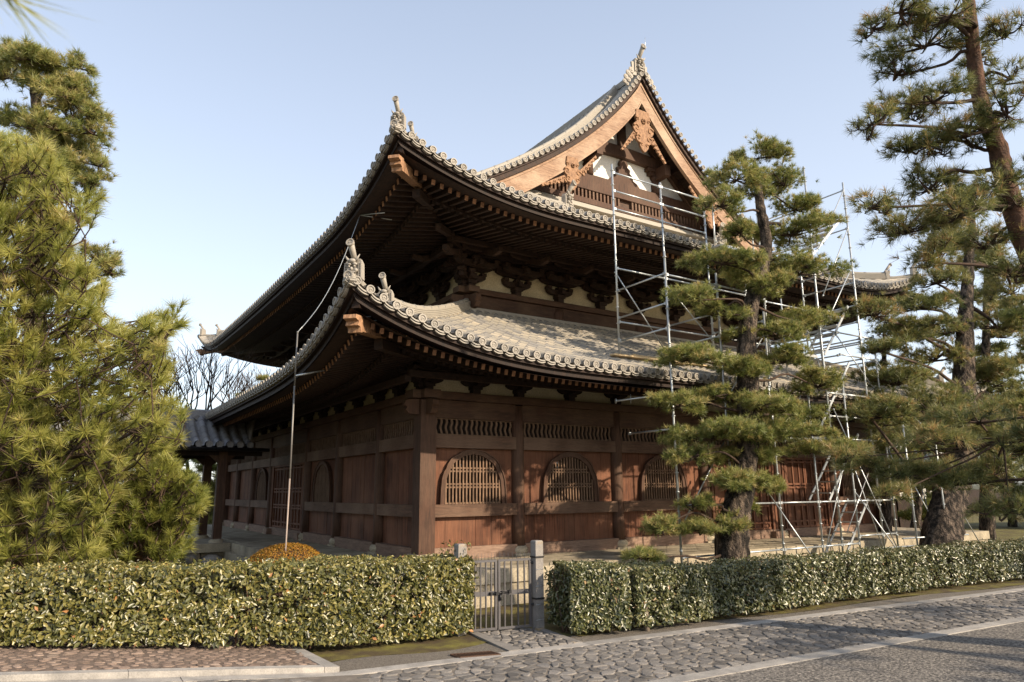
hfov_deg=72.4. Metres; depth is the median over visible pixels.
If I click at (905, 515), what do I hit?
pine tree
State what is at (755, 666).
granite strip
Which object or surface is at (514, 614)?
moss garden
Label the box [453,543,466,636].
gate post
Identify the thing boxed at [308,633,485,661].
moss strip
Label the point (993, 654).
asphalt road
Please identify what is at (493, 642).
path border
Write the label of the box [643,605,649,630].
stake
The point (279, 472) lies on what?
door leaf
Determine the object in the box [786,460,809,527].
door leaf
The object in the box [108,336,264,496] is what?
bare tree
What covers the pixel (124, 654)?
apron cobbles
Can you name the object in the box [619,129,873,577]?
pine tree
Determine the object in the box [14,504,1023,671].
ground
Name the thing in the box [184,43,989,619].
temple hall
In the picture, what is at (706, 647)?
cobbled lane
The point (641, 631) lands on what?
gravel verge
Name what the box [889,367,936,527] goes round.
pine tree
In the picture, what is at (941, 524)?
pine tree
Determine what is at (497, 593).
metal gate
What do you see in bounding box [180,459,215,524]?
pine tree
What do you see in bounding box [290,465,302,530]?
door leaf
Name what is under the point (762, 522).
door leaf
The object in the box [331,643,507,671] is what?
gravel patch
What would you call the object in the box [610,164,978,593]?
scaffold
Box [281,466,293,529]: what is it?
door leaf
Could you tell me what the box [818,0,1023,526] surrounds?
pine tree
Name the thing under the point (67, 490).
pine tree
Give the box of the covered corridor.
[14,403,269,565]
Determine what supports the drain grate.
on the gravel patch
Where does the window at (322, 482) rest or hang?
in the temple hall
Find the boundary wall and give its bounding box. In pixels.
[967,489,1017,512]
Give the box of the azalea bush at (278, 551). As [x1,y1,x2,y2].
[243,542,324,610]
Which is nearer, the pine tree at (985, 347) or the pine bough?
the pine bough
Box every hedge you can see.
[0,539,478,648]
[544,536,1023,633]
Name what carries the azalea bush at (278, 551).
on the ground
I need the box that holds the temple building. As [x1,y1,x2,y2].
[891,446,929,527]
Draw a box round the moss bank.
[562,571,1023,635]
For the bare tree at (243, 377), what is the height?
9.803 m
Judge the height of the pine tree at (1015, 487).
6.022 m
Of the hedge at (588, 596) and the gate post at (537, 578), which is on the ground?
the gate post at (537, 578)
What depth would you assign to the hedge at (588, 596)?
9.57 m
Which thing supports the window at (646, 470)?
in the temple hall
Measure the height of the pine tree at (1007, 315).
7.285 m
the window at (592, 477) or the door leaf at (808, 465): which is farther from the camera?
the door leaf at (808, 465)
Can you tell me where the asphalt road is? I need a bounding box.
[690,621,1023,681]
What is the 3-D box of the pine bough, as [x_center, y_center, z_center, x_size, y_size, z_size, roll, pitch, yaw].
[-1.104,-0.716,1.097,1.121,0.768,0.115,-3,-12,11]
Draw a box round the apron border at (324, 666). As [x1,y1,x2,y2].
[0,644,339,681]
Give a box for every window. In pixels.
[254,468,268,499]
[311,461,332,501]
[439,449,506,504]
[542,452,598,502]
[639,454,687,500]
[840,466,871,496]
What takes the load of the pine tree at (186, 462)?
on the ground
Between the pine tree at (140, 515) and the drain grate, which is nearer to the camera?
the drain grate
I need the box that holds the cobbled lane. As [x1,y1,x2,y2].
[197,590,1023,681]
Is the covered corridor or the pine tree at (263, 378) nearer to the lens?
the covered corridor
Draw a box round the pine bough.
[0,0,98,66]
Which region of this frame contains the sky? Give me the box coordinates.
[0,0,1023,498]
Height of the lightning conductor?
6.830 m
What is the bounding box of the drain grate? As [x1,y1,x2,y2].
[450,651,500,657]
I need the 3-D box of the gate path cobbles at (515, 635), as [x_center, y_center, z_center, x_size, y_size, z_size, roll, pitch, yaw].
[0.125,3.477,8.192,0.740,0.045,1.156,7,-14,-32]
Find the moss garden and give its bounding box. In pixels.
[472,570,896,628]
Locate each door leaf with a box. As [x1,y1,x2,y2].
[272,467,283,527]
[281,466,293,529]
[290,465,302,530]
[715,459,732,511]
[749,463,771,530]
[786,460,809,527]
[804,460,827,526]
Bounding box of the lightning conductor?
[285,212,391,550]
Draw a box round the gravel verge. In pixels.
[495,585,1023,647]
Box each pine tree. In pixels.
[0,33,126,561]
[0,127,198,576]
[51,385,114,536]
[93,367,214,598]
[94,459,189,519]
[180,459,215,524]
[192,459,216,523]
[254,372,269,381]
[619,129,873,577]
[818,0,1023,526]
[826,178,1023,566]
[861,323,900,531]
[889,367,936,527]
[895,420,979,520]
[928,239,1023,541]
[967,393,1023,526]
[985,302,1023,481]
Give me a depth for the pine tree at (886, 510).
18.82 m
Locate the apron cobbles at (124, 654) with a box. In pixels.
[0,617,315,671]
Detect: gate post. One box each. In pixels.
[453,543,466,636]
[530,540,544,628]
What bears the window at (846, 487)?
in the temple hall
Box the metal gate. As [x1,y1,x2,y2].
[470,551,533,631]
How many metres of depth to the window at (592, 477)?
13.87 m
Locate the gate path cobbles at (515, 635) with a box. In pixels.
[478,627,577,649]
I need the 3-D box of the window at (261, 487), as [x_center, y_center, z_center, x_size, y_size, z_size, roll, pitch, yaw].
[-7.691,4.413,21.583,0.120,0.972,1.371,7,-14,-32]
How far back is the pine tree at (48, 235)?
8.68 m
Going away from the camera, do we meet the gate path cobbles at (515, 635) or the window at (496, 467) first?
the gate path cobbles at (515, 635)
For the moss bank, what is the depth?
10.88 m
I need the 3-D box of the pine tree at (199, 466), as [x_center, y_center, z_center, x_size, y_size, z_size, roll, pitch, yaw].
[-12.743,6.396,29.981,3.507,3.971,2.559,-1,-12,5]
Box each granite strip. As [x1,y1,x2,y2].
[15,588,1023,681]
[647,616,1023,681]
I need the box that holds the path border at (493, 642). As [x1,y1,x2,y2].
[467,627,581,650]
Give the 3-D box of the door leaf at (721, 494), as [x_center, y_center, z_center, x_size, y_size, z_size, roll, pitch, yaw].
[5.051,3.567,16.251,0.907,1.658,0.072,7,-14,-32]
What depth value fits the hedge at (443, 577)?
7.35 m
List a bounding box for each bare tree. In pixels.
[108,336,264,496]
[205,357,278,402]
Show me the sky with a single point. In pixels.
(245, 129)
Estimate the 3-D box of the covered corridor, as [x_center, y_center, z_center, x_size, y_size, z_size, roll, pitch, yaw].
[-12.378,3.158,15.142,13.000,3.892,3.295,7,-14,-32]
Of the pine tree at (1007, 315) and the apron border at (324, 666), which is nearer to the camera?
the apron border at (324, 666)
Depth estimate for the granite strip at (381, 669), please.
7.36 m

